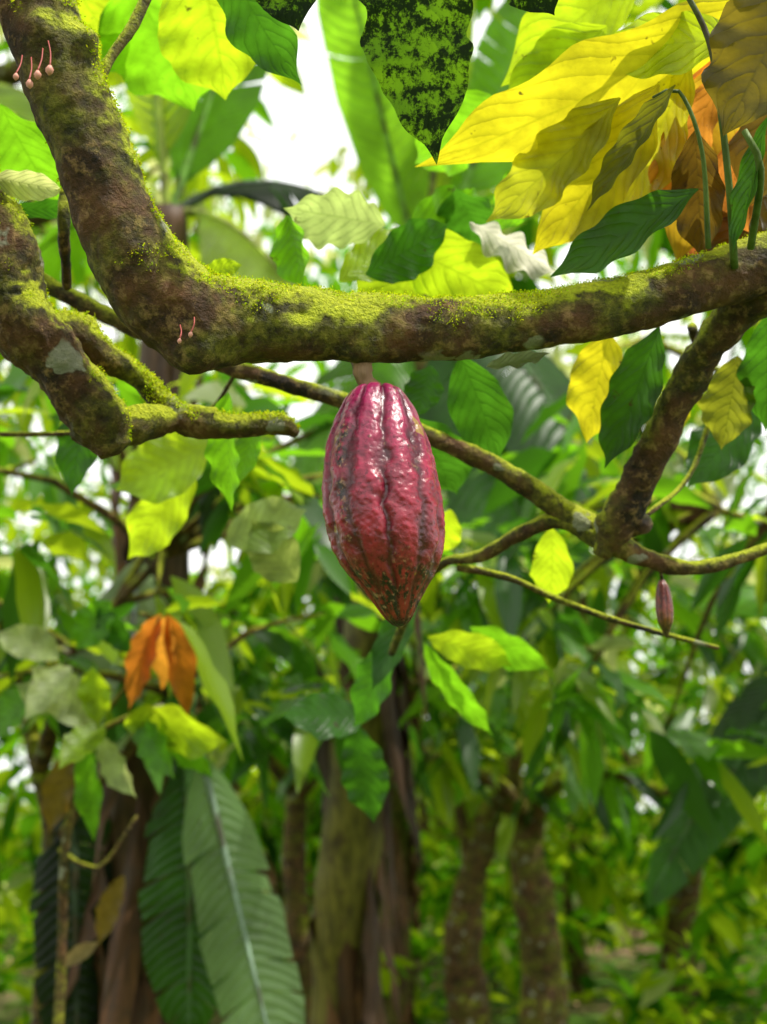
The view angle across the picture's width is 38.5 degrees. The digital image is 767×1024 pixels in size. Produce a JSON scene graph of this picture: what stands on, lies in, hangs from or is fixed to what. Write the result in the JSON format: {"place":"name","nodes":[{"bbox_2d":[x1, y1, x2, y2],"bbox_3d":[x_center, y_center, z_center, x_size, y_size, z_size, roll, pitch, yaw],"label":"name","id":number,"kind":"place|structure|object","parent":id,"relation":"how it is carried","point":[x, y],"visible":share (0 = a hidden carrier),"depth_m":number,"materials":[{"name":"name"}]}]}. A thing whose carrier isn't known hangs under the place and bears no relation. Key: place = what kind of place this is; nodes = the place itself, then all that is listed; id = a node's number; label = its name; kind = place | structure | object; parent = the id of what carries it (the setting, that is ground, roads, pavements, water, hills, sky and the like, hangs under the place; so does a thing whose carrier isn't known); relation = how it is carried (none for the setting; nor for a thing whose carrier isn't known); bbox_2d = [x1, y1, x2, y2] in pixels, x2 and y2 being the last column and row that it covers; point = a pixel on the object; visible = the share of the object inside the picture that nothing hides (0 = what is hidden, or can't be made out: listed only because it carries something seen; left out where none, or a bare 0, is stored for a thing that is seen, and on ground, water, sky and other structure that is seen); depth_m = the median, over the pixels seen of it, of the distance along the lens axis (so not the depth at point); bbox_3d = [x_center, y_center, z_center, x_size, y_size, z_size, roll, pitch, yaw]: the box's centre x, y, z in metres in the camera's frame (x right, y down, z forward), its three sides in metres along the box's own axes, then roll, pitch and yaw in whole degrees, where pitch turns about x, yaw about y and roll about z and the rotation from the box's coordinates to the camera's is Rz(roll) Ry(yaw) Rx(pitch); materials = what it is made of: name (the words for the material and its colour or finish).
{"place":"outdoors","nodes":[
{"label":"outdoors","id":0,"kind":"place"},
{"bbox_2d":[0,811,766,1023],"bbox_3d":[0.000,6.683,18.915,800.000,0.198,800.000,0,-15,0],"label":"ground","id":1,"kind":"structure","parent":0,"point":[586,1016],"depth_m":9.73,"materials":[{"name":"soil"}]},
{"bbox_2d":[0,600,226,1023],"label":"cacao sapling","id":2,"kind":"object","parent":1,"relation":"on","point":[165,651],"visible":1,"depth_m":2.09,"materials":[{"name":"green plant"}]},
{"bbox_2d":[0,21,337,473],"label":"shade tree","id":3,"kind":"object","parent":1,"relation":"on","point":[242,160],"visible":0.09,"depth_m":4.96,"materials":[{"name":"green plant"}]},
{"bbox_2d":[0,64,386,1023],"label":"banana plant","id":4,"kind":"object","parent":1,"relation":"on","point":[168,946],"visible":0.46,"depth_m":3.10,"materials":[{"name":"green plant"}]},
{"bbox_2d":[0,529,455,1003],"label":"cacao tree","id":5,"kind":"object","parent":1,"relation":"on","point":[19,882],"visible":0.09,"depth_m":7.21,"materials":[{"name":"green plant"}]},
{"bbox_2d":[0,362,529,1023],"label":"cacao tree","id":6,"kind":"object","parent":1,"relation":"on","point":[32,592],"visible":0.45,"depth_m":2.73,"materials":[{"name":"green plant"}]},
{"bbox_2d":[248,740,321,905],"bbox_3d":[-0.618,3.001,8.970,1.716,3.726,1.142,0,-15,0],"label":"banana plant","id":7,"kind":"object","parent":1,"relation":"on","point":[278,844],"visible":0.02,"depth_m":8.86,"materials":[{"name":"green plant"}]},
{"bbox_2d":[41,650,656,959],"bbox_3d":[-0.302,2.852,10.909,6.371,3.599,3.104,0,-15,0],"label":"cacao tree","id":8,"kind":"object","parent":1,"relation":"on","point":[423,809],"visible":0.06,"depth_m":10.86,"materials":[{"name":"green plant"}]},
{"bbox_2d":[40,603,665,1023],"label":"cacao tree","id":9,"kind":"object","parent":1,"relation":"on","point":[444,785],"visible":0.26,"depth_m":4.38,"materials":[{"name":"green plant"}]},
{"bbox_2d":[284,583,480,1023],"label":"banana plant","id":10,"kind":"object","parent":1,"relation":"on","point":[406,864],"visible":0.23,"depth_m":6.89,"materials":[{"name":"plant"}]},
{"bbox_2d":[0,0,766,822],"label":"cacao tree","id":11,"kind":"object","parent":1,"relation":"on","point":[600,132],"visible":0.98,"depth_m":0.99,"materials":[{"name":"green plant"}]},
{"bbox_2d":[321,362,444,627],"bbox_3d":[0.000,-0.023,0.909,0.102,0.240,0.098,0,-15,0],"label":"cacao pod","id":12,"kind":"object","parent":11,"relation":"hanging from","point":[383,509],"visible":0.99,"depth_m":0.87,"materials":[{"name":"red plant"}]},
{"bbox_2d":[655,572,673,637],"bbox_3d":[0.292,0.093,1.141,0.018,0.072,0.044,-4,-15,14],"label":"cacao pod","id":13,"kind":"object","parent":11,"relation":"attached to","point":[664,607],"visible":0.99,"depth_m":1.15,"materials":[{"name":"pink plant"}]},
{"bbox_2d":[0,798,766,1023],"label":"undergrowth","id":14,"kind":"object","parent":1,"relation":"on","point":[650,1000],"visible":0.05,"depth_m":7.45,"materials":[{"name":"green plant"}]},
{"bbox_2d":[0,52,766,959],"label":"distant foliage","id":15,"kind":"object","parent":1,"relation":"on","point":[74,570],"visible":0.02,"depth_m":17.61,"materials":[{"name":"green plant"}]},
{"bbox_2d":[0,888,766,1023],"bbox_3d":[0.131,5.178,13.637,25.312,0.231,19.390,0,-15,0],"label":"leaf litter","id":16,"kind":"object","parent":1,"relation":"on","point":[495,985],"visible":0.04,"depth_m":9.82,"materials":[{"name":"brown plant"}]},
{"bbox_2d":[201,494,664,1023],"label":"cacao tree","id":17,"kind":"object","parent":1,"relation":"on","point":[466,988],"visible":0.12,"depth_m":6.35,"materials":[{"name":"green plant"}]},
{"bbox_2d":[293,0,620,1023],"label":"banana plant","id":18,"kind":"object","parent":1,"relation":"on","point":[349,930],"visible":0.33,"depth_m":4.09,"materials":[{"name":"green plant"}]},
{"bbox_2d":[252,418,766,1023],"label":"cacao tree","id":19,"kind":"object","parent":1,"relation":"on","point":[544,986],"visible":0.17,"depth_m":5.50,"materials":[{"name":"green plant"}]},
{"bbox_2d":[312,577,766,1004],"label":"cacao tree","id":20,"kind":"object","parent":1,"relation":"on","point":[574,945],"visible":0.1,"depth_m":8.95,"materials":[{"name":"green plant"}]},
{"bbox_2d":[377,0,766,490],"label":"shade tree","id":21,"kind":"object","parent":1,"relation":"on","point":[654,243],"visible":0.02,"depth_m":6.12,"materials":[{"name":"green plant"}]},
{"bbox_2d":[409,469,766,1023],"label":"cacao tree","id":22,"kind":"object","parent":1,"relation":"on","point":[747,850],"visible":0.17,"depth_m":7.09,"materials":[{"name":"green plant"}]},
{"bbox_2d":[435,336,766,843],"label":"cacao tree","id":23,"kind":"object","parent":1,"relation":"on","point":[685,512],"visible":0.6,"depth_m":2.91,"materials":[{"name":"green plant"}]},
{"bbox_2d":[558,550,766,975],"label":"cacao tree","id":24,"kind":"object","parent":1,"relation":"on","point":[716,873],"visible":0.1,"depth_m":9.07,"materials":[{"name":"green plant"}]},
{"bbox_2d":[645,584,766,907],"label":"banana plant","id":25,"kind":"object","parent":1,"relation":"on","point":[693,847],"visible":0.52,"depth_m":3.41,"materials":[{"name":"green plant"}]},
{"bbox_2d":[0,0,766,810],"label":"sky","id":26,"kind":"structure","parent":0,"point":[298,160],"materials":[{"name":"white"}]}
]}

